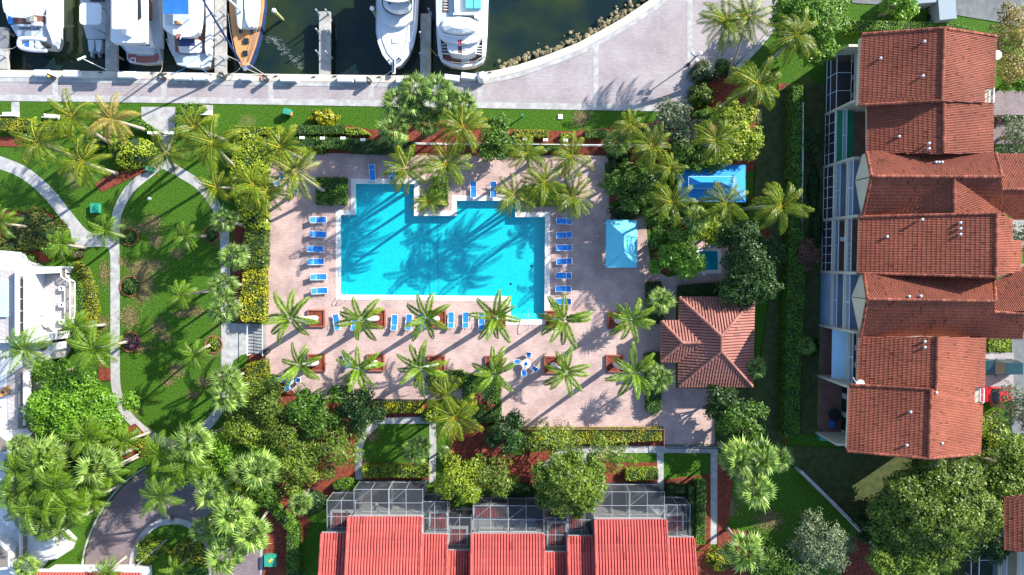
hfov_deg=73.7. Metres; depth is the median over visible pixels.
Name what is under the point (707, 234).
broadleaf tree
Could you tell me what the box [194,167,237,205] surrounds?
coconut palm
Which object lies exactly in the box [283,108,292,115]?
utility cabinet
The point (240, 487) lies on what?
broadleaf tree
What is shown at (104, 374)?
mulch bed
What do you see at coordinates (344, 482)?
hedge
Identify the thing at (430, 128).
fan palm
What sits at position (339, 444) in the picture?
broadleaf tree
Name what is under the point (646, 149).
coconut palm
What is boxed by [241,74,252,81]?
dock box
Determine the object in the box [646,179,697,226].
coconut palm
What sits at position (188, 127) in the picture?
coconut palm
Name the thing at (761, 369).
fan palm
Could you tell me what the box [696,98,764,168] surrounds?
broadleaf tree
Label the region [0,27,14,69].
finger dock
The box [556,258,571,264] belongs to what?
sun lounger
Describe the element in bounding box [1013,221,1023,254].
broadleaf tree
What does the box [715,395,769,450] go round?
broadleaf tree
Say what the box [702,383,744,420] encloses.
broadleaf tree
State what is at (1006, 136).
broadleaf tree
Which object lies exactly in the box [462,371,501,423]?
hedge
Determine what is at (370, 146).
hedge
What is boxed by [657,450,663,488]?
path
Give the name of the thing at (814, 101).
thin lawn
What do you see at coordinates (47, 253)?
shrub
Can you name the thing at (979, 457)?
fan palm
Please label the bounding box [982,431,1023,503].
broadleaf tree
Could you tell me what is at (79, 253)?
shrub
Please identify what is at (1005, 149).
hedge
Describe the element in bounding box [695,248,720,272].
spa coping
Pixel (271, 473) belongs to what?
fan palm
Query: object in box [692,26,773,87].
promenade border
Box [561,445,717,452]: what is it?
path
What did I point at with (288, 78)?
dock box
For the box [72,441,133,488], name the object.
fan palm
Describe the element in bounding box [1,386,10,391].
wooden deckchair
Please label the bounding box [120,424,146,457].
mulch bed
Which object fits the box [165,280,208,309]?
queen palm
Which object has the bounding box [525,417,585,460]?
broadleaf tree
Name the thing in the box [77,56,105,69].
quay lamp
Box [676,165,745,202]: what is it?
fabric canopy
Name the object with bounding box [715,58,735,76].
shrub
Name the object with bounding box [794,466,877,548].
garden wall
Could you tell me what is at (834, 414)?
patio table
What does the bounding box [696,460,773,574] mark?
mulch bed
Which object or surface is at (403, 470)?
hedge
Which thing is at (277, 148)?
coconut palm
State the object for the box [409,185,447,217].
coconut palm
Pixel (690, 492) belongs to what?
hedge
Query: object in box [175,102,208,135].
hedge
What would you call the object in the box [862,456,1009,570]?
broadleaf tree
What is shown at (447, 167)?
coconut palm
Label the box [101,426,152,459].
queen palm
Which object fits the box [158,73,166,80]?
power pedestal
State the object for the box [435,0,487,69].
boat
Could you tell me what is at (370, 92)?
paver band
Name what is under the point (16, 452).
broadleaf tree
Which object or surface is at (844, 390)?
glass door
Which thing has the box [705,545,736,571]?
shrub
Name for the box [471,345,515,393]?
royal palm
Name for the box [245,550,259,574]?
parking bay
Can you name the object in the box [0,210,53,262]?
mulch bed
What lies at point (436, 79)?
fan palm
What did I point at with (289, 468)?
broadleaf tree
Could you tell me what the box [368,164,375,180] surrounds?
sun lounger
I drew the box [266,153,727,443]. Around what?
pool deck
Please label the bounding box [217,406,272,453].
broadleaf tree
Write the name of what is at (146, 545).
hedge
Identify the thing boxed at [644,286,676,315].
fan palm
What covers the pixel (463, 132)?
coconut palm
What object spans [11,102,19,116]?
path junction
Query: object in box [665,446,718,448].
fence
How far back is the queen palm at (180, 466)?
76.65 m
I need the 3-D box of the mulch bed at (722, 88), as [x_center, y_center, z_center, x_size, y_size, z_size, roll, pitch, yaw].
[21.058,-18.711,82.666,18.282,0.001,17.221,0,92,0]
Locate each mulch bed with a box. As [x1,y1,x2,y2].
[0,137,23,146]
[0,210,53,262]
[95,164,149,191]
[98,361,110,379]
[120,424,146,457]
[229,109,692,155]
[230,209,261,323]
[242,368,298,412]
[246,354,264,367]
[262,403,427,515]
[262,485,310,574]
[362,463,428,479]
[451,418,507,489]
[508,428,663,485]
[586,462,656,482]
[610,64,761,203]
[652,215,685,274]
[664,474,710,549]
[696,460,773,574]
[730,229,769,282]
[778,84,790,443]
[840,534,877,574]
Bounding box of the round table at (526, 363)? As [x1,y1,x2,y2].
[522,359,530,367]
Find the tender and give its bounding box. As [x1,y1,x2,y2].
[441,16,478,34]
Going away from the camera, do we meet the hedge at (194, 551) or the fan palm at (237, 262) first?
the fan palm at (237, 262)
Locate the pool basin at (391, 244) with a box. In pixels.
[341,184,544,312]
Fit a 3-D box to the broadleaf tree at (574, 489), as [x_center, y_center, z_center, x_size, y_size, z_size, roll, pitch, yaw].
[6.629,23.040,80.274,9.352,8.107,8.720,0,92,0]
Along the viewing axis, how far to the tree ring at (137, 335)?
83.60 m
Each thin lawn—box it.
[718,84,787,444]
[784,446,989,574]
[801,84,824,433]
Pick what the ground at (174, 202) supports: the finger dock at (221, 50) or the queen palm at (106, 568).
the queen palm at (106, 568)
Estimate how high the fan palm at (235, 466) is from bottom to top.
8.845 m
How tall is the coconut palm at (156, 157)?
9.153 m
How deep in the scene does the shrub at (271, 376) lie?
83.02 m
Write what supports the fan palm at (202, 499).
on the ground at (174, 202)
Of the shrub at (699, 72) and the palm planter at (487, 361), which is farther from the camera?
the palm planter at (487, 361)
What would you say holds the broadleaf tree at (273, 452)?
on the ground at (174, 202)
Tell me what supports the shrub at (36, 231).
on the mulch bed at (42, 257)
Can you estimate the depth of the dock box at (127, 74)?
81.66 m
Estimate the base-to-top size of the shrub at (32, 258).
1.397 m
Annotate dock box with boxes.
[34,70,52,76]
[63,70,81,77]
[118,71,137,78]
[174,74,192,80]
[193,74,209,81]
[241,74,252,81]
[280,75,297,82]
[337,75,353,82]
[355,76,365,82]
[396,77,403,83]
[444,74,459,82]
[461,72,475,80]
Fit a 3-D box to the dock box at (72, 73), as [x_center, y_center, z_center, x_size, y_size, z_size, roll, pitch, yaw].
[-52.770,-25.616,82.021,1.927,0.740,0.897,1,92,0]
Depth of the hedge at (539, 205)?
82.23 m
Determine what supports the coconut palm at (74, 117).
on the ground at (174, 202)
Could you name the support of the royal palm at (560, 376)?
in the palm planter at (548, 360)
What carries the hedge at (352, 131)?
on the mulch bed at (423, 148)
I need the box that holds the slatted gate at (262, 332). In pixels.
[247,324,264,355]
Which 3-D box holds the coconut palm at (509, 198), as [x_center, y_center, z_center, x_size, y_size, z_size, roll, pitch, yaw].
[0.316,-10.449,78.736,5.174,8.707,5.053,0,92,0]
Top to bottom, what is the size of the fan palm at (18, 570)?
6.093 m
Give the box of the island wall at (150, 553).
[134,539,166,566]
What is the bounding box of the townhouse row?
[318,480,696,574]
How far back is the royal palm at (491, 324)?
74.92 m
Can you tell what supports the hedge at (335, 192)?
on the pool deck
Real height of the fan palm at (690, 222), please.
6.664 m
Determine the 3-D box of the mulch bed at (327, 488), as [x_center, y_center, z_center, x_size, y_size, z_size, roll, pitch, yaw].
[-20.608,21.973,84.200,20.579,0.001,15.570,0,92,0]
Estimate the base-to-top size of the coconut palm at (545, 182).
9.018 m
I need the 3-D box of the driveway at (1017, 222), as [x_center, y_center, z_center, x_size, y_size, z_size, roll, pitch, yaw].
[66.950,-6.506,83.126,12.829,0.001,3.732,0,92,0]
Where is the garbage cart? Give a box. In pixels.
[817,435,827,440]
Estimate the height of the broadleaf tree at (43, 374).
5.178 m
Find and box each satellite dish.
[853,377,864,383]
[995,50,1001,58]
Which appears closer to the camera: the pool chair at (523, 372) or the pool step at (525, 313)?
the pool chair at (523, 372)
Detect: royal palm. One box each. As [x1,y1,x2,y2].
[261,289,318,344]
[277,342,322,385]
[334,296,383,340]
[336,345,384,392]
[396,339,448,396]
[404,292,449,340]
[467,289,519,342]
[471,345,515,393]
[537,292,593,348]
[542,345,589,397]
[604,342,654,399]
[607,297,655,343]
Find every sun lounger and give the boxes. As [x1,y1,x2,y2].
[307,246,323,251]
[307,258,323,264]
[310,217,326,222]
[310,231,326,237]
[310,274,326,279]
[311,287,327,293]
[332,314,341,329]
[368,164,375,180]
[389,164,395,179]
[390,314,397,330]
[405,314,411,329]
[448,312,453,327]
[462,312,468,327]
[470,181,476,197]
[478,314,484,329]
[490,181,496,197]
[555,285,570,291]
[555,298,570,304]
[556,218,571,224]
[556,244,571,250]
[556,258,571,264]
[556,272,571,278]
[557,232,571,237]
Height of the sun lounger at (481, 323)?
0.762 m
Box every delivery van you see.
[901,0,935,8]
[927,0,956,23]
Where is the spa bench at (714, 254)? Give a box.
[698,251,716,269]
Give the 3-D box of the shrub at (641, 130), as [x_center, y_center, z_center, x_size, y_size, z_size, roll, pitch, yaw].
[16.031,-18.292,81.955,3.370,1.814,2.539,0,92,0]
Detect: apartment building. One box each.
[815,26,1023,459]
[965,494,1023,574]
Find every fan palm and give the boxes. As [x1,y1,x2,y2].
[4,432,43,454]
[12,549,42,574]
[19,431,74,477]
[24,509,81,542]
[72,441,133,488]
[170,420,223,466]
[188,510,217,544]
[192,470,230,509]
[203,532,249,574]
[206,272,242,299]
[207,295,243,327]
[208,205,242,235]
[208,362,246,390]
[208,374,250,413]
[211,487,257,535]
[215,242,251,272]
[226,451,266,485]
[232,509,272,553]
[239,446,283,491]
[287,487,313,516]
[375,110,411,149]
[380,86,414,117]
[394,92,428,125]
[398,70,433,105]
[401,435,432,467]
[409,106,440,140]
[422,71,453,106]
[434,83,464,118]
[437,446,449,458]
[445,87,478,120]
[600,128,631,157]
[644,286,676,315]
[645,362,674,394]
[681,204,710,234]
[714,435,758,483]
[718,525,766,573]
[734,470,778,513]
[741,433,782,477]
[746,355,767,379]
[761,440,793,471]
[796,336,816,354]
[965,455,986,464]
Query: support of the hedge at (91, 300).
on the ground at (174, 202)
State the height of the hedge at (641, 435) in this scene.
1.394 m
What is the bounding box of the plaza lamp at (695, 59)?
[687,51,702,65]
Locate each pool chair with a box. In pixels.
[521,370,526,376]
[531,365,537,371]
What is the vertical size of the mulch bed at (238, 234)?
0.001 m
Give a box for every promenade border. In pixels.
[0,0,666,87]
[0,94,659,110]
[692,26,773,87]
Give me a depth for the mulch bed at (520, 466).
84.16 m
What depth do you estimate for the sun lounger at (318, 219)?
82.76 m
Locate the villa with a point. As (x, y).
(30, 292)
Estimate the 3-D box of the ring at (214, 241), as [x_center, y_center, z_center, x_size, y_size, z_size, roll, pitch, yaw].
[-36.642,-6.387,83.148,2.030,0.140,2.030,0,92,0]
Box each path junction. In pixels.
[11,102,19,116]
[69,223,110,246]
[107,245,115,261]
[141,107,174,162]
[205,105,212,112]
[221,323,249,366]
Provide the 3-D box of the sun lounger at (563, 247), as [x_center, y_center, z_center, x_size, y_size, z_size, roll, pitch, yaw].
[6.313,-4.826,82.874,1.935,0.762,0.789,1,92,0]
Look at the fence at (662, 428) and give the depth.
82.88 m
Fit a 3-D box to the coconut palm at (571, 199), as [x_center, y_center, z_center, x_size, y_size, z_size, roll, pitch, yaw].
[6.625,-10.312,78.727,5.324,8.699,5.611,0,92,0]
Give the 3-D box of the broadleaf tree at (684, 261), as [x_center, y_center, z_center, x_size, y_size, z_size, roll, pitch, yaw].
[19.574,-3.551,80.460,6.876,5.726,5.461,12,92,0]
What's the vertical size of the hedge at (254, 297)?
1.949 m
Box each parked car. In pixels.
[980,386,1012,403]
[984,358,1022,376]
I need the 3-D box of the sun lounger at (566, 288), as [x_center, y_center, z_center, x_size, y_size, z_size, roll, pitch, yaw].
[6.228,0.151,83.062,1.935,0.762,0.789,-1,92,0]
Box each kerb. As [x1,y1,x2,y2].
[81,466,146,564]
[129,518,210,574]
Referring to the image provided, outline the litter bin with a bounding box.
[263,349,270,354]
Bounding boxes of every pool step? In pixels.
[511,313,543,314]
[512,315,541,317]
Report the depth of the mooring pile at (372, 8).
80.94 m
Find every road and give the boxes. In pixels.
[852,0,1023,25]
[1012,333,1023,433]
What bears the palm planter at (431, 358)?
on the pool deck
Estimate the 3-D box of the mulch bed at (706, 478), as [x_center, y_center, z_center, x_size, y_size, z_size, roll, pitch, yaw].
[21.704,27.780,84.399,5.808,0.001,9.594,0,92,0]
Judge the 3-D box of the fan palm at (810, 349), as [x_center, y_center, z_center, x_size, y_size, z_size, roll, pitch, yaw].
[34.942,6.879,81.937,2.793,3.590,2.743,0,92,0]
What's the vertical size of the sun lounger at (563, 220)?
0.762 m
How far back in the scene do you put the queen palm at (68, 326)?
77.34 m
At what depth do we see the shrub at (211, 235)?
82.84 m
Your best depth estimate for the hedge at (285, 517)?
83.03 m
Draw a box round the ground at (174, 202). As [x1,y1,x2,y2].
[0,0,1023,574]
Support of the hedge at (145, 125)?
on the ground at (174, 202)
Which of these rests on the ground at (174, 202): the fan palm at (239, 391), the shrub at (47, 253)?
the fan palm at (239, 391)
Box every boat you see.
[2,0,63,51]
[79,0,107,57]
[111,0,164,65]
[163,0,214,70]
[202,0,266,70]
[376,0,418,73]
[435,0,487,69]
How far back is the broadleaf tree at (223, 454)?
80.27 m
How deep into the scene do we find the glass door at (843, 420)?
83.41 m
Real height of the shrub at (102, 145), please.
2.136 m
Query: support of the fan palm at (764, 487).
on the ground at (174, 202)
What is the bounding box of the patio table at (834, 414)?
[828,409,840,420]
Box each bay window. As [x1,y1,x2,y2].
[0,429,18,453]
[0,535,18,569]
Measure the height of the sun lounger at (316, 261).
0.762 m
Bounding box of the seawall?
[0,0,659,82]
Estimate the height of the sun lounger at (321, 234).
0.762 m
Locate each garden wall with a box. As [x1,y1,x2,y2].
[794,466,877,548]
[800,102,803,217]
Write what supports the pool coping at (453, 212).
on the pool deck
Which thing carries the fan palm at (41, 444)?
on the ground at (174, 202)
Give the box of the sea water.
[0,0,648,75]
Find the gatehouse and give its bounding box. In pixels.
[37,564,151,574]
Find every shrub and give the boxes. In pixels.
[0,205,67,254]
[0,234,24,251]
[25,251,41,264]
[40,242,60,260]
[56,239,76,256]
[72,249,83,259]
[76,131,112,154]
[108,134,163,173]
[122,230,136,243]
[122,278,139,294]
[123,333,140,349]
[129,426,141,446]
[135,436,151,457]
[205,228,217,241]
[209,336,220,350]
[233,128,263,142]
[259,374,280,387]
[297,487,327,515]
[307,107,340,125]
[315,148,327,154]
[420,405,438,423]
[424,373,448,391]
[469,392,484,406]
[484,400,494,411]
[486,422,499,432]
[498,481,536,497]
[604,157,621,179]
[607,203,643,219]
[633,127,652,144]
[684,82,717,109]
[686,59,722,84]
[692,105,714,127]
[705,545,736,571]
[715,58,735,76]
[743,193,753,212]
[803,338,819,355]
[806,158,820,213]
[808,204,823,252]
[980,442,998,462]
[981,423,1009,449]
[993,115,1000,129]
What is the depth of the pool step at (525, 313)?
84.20 m
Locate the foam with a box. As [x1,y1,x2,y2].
[264,31,302,68]
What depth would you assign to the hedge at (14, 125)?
81.81 m
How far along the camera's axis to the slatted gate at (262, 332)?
83.34 m
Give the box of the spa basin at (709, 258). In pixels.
[703,251,717,269]
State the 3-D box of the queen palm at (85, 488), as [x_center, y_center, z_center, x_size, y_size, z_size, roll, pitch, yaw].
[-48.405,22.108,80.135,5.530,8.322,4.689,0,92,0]
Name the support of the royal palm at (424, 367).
in the palm planter at (431, 358)
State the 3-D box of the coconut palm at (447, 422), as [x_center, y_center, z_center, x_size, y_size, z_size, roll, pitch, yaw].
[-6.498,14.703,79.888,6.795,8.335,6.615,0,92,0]
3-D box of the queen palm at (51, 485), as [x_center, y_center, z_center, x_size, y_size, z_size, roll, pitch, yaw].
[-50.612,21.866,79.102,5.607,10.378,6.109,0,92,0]
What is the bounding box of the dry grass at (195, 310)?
[97,102,788,535]
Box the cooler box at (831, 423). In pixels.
[829,420,834,426]
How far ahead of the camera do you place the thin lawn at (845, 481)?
84.16 m
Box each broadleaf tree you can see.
[4,435,45,475]
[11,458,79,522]
[20,364,141,454]
[31,356,77,388]
[71,473,110,503]
[83,435,123,461]
[144,456,199,489]
[188,448,231,484]
[203,429,244,467]
[203,510,236,548]
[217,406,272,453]
[225,470,259,516]
[236,373,291,426]
[241,481,285,508]
[252,429,293,466]
[255,416,317,460]
[270,446,320,495]
[285,383,345,440]
[294,423,366,481]
[331,381,388,435]
[433,450,492,505]
[471,452,519,498]
[476,112,518,163]
[483,408,527,456]
[504,418,529,456]
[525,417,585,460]
[529,447,608,519]
[584,431,638,473]
[596,158,667,225]
[647,96,705,149]
[647,207,695,250]
[647,233,707,280]
[663,135,722,175]
[683,205,725,249]
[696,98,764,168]
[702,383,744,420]
[713,217,789,308]
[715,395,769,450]
[747,535,806,574]
[768,0,852,65]
[784,506,858,574]
[795,237,822,271]
[803,125,829,153]
[850,509,878,544]
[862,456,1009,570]
[863,535,960,574]
[877,0,919,21]
[960,532,1014,565]
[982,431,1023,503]
[984,1,1023,85]
[990,379,1023,433]
[997,110,1023,149]
[998,66,1023,93]
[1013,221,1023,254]
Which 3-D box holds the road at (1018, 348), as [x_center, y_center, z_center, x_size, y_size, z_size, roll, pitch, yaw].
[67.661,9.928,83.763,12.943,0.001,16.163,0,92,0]
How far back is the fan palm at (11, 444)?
77.53 m
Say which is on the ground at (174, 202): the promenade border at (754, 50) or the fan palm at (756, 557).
the fan palm at (756, 557)
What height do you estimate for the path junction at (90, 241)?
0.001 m
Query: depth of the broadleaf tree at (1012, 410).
78.82 m
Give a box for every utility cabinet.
[90,203,100,212]
[264,553,277,566]
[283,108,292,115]
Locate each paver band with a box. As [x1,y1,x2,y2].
[52,82,57,94]
[161,84,166,96]
[268,86,273,97]
[368,87,373,99]
[477,84,482,101]
[593,45,598,103]
[687,0,692,60]
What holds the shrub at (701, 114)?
on the mulch bed at (722, 88)
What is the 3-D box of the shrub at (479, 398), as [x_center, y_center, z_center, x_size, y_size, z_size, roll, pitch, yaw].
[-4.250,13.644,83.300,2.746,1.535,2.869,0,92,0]
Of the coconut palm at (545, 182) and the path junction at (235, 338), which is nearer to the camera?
the coconut palm at (545, 182)
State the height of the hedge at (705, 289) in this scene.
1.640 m
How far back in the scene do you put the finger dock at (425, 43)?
82.35 m
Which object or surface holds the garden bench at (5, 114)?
on the ground at (174, 202)
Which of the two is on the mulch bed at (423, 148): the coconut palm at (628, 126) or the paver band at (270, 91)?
the coconut palm at (628, 126)
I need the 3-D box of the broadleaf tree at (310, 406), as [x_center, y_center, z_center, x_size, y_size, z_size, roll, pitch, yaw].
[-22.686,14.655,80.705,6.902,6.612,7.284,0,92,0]
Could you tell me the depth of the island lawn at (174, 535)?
84.57 m
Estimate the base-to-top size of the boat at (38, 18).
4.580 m
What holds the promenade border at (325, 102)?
on the promenade
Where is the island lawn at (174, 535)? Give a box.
[135,524,203,574]
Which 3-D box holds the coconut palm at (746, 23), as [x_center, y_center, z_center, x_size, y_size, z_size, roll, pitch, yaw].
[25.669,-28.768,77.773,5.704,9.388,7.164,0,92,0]
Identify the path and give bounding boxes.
[0,156,115,246]
[110,163,173,446]
[161,163,229,458]
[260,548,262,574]
[355,422,377,479]
[374,417,428,423]
[429,422,435,482]
[544,449,562,466]
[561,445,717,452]
[580,449,586,467]
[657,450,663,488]
[668,286,674,297]
[711,447,717,543]
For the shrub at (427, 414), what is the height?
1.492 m
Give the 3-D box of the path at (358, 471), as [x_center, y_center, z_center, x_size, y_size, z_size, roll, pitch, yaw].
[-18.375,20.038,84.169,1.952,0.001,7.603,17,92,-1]
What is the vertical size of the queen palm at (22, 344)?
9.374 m
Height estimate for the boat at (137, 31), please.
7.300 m
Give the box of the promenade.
[0,0,777,110]
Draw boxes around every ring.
[119,276,139,296]
[120,332,140,351]
[122,228,138,245]
[202,227,219,242]
[204,335,222,353]
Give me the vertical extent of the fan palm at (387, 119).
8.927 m
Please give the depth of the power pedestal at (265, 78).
81.70 m
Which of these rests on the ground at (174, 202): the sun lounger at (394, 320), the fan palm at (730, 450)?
the fan palm at (730, 450)
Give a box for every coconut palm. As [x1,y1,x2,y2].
[8,116,77,169]
[43,87,112,145]
[55,134,118,189]
[86,92,146,145]
[147,131,193,176]
[166,105,229,150]
[180,115,243,172]
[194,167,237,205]
[227,159,276,210]
[239,170,292,216]
[252,123,308,169]
[267,147,324,200]
[382,144,429,194]
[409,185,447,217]
[419,136,472,187]
[425,374,466,412]
[426,390,483,445]
[436,101,491,152]
[492,172,535,216]
[505,132,548,173]
[520,157,566,206]
[549,130,594,180]
[549,171,593,220]
[609,109,646,151]
[627,120,670,169]
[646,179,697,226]
[651,151,689,185]
[691,118,740,164]
[695,0,752,74]
[696,175,748,229]
[715,56,781,111]
[724,0,771,76]
[740,181,813,234]
[763,6,817,67]
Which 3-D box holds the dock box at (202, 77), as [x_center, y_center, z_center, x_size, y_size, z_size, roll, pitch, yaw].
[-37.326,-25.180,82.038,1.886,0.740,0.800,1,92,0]
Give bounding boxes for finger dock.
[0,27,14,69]
[105,0,124,70]
[215,0,230,72]
[319,11,332,74]
[420,13,431,75]
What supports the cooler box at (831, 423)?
on the apartment building at (923, 194)
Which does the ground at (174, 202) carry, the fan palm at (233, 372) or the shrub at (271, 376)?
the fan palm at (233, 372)
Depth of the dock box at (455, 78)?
81.67 m
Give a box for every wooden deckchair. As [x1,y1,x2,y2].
[0,389,8,396]
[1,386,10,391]
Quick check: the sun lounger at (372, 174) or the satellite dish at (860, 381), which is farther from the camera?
the sun lounger at (372, 174)
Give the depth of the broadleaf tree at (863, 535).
81.64 m
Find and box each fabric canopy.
[604,220,637,267]
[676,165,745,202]
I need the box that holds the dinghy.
[16,36,50,52]
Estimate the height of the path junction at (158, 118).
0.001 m
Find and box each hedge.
[0,117,33,132]
[32,120,73,132]
[65,262,86,347]
[73,261,100,339]
[134,118,161,133]
[136,535,169,563]
[168,539,206,564]
[170,563,209,574]
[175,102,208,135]
[229,125,287,136]
[229,140,270,230]
[239,265,269,322]
[242,228,270,269]
[245,357,271,386]
[267,135,349,150]
[267,500,299,532]
[285,523,303,574]
[289,124,346,136]
[314,176,348,205]
[332,477,354,489]
[345,127,371,136]
[348,137,415,155]
[361,463,395,478]
[373,400,423,413]
[395,463,430,477]
[428,368,463,389]
[430,175,449,206]
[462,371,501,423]
[509,142,561,151]
[512,129,548,138]
[523,184,573,206]
[523,426,589,445]
[560,132,572,140]
[584,128,608,139]
[589,426,663,442]
[602,145,628,162]
[624,466,658,480]
[643,351,662,414]
[644,281,663,324]
[665,482,685,493]
[676,281,724,297]
[684,482,696,541]
[693,477,707,544]
[777,350,801,437]
[778,265,805,351]
[781,171,803,266]
[783,83,803,172]
[844,19,893,34]
[891,20,974,30]
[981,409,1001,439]
[987,338,1010,352]
[992,143,1023,153]
[996,115,1023,122]
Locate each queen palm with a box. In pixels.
[0,205,27,237]
[0,325,53,373]
[0,448,60,493]
[0,472,38,516]
[0,487,52,534]
[13,484,66,526]
[14,445,77,493]
[31,459,105,513]
[34,507,99,545]
[44,229,86,260]
[44,481,109,531]
[56,310,105,344]
[59,412,121,458]
[61,462,112,505]
[65,322,127,372]
[77,482,123,519]
[86,214,126,248]
[91,554,126,574]
[95,455,139,489]
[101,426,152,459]
[138,472,185,521]
[140,429,179,474]
[157,438,215,487]
[159,554,193,574]
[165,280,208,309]
[172,220,206,250]
[178,337,210,369]
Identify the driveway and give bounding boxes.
[85,465,259,574]
[984,353,1013,386]
[991,90,1023,114]
[993,122,1023,143]
[1012,219,1023,247]
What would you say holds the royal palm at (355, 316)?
in the palm planter at (381, 322)
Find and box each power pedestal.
[46,73,56,79]
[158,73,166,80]
[218,72,226,79]
[260,74,268,81]
[475,71,487,83]
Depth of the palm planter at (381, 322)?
83.39 m
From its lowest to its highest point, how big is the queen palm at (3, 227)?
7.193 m
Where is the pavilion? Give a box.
[660,296,754,387]
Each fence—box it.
[265,140,661,146]
[370,399,425,401]
[510,427,664,446]
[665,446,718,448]
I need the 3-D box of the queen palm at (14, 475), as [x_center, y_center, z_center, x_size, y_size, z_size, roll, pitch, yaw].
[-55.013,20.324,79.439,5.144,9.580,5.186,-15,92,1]
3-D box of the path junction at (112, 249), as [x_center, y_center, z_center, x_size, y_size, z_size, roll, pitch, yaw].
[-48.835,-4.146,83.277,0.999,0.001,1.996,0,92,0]
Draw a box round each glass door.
[841,398,846,411]
[841,416,845,430]
[842,386,846,393]
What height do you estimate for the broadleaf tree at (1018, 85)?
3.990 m
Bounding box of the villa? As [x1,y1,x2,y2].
[0,250,76,574]
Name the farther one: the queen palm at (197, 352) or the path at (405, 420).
the path at (405, 420)
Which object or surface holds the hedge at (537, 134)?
on the mulch bed at (423, 148)
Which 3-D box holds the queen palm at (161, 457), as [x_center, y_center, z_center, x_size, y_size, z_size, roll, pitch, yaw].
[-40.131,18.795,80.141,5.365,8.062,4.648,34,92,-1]
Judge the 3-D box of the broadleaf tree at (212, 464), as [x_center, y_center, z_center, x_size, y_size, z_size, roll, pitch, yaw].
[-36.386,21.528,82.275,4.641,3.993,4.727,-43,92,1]
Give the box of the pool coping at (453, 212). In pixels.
[336,179,549,324]
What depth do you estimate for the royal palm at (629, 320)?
75.44 m
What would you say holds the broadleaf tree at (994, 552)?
on the ground at (174, 202)
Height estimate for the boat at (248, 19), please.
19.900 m
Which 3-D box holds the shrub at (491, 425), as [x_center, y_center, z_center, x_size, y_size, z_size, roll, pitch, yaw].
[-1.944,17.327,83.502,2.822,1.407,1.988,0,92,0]
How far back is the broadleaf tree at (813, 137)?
80.48 m
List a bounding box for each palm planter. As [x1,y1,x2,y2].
[307,310,324,326]
[308,354,325,370]
[367,354,384,370]
[368,310,385,326]
[428,310,445,327]
[428,355,444,370]
[485,356,502,372]
[488,310,505,327]
[544,356,560,373]
[545,310,562,327]
[606,355,623,371]
[607,312,624,328]
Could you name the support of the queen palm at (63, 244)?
on the ground at (174, 202)
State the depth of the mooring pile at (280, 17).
81.76 m
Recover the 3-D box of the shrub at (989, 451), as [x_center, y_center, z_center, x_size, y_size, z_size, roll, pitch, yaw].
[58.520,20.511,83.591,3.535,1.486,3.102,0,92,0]
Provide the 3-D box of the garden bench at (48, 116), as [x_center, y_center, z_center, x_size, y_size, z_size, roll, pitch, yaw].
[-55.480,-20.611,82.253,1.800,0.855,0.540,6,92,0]
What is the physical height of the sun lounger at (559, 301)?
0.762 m
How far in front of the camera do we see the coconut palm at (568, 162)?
75.08 m
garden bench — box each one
[0,112,18,116]
[41,113,59,118]
[200,111,212,115]
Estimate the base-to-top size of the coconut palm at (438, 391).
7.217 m
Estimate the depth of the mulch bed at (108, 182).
82.89 m
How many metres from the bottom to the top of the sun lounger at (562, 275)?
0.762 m
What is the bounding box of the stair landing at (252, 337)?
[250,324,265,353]
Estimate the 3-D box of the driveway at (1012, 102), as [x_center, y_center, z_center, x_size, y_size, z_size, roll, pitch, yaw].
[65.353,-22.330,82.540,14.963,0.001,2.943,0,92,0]
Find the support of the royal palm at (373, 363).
in the palm planter at (380, 358)
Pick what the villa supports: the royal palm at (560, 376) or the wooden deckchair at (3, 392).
the wooden deckchair at (3, 392)
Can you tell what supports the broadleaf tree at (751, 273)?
on the ground at (174, 202)
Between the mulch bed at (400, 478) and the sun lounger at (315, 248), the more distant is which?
the mulch bed at (400, 478)
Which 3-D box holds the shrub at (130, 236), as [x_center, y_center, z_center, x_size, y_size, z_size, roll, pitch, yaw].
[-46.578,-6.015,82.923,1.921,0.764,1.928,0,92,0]
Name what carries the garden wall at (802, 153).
on the ground at (174, 202)
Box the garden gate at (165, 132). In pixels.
[147,131,174,135]
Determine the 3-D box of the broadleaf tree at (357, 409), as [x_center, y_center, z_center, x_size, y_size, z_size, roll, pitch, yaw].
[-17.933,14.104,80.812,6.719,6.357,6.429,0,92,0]
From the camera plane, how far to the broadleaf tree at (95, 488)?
81.20 m
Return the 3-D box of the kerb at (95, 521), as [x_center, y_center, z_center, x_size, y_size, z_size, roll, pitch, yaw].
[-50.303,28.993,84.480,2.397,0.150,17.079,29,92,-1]
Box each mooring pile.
[272,8,283,20]
[370,6,375,17]
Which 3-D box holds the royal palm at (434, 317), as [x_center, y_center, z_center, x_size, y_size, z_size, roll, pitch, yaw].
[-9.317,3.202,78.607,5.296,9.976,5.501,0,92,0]
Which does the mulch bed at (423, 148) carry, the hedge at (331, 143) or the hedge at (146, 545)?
the hedge at (331, 143)
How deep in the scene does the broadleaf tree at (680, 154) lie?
78.33 m
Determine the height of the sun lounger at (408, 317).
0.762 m
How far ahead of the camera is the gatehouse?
81.79 m
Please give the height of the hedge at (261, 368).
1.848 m
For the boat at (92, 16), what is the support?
on the sea water
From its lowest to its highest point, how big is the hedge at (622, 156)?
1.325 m
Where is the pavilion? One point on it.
(705, 342)
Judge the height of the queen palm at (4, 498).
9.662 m

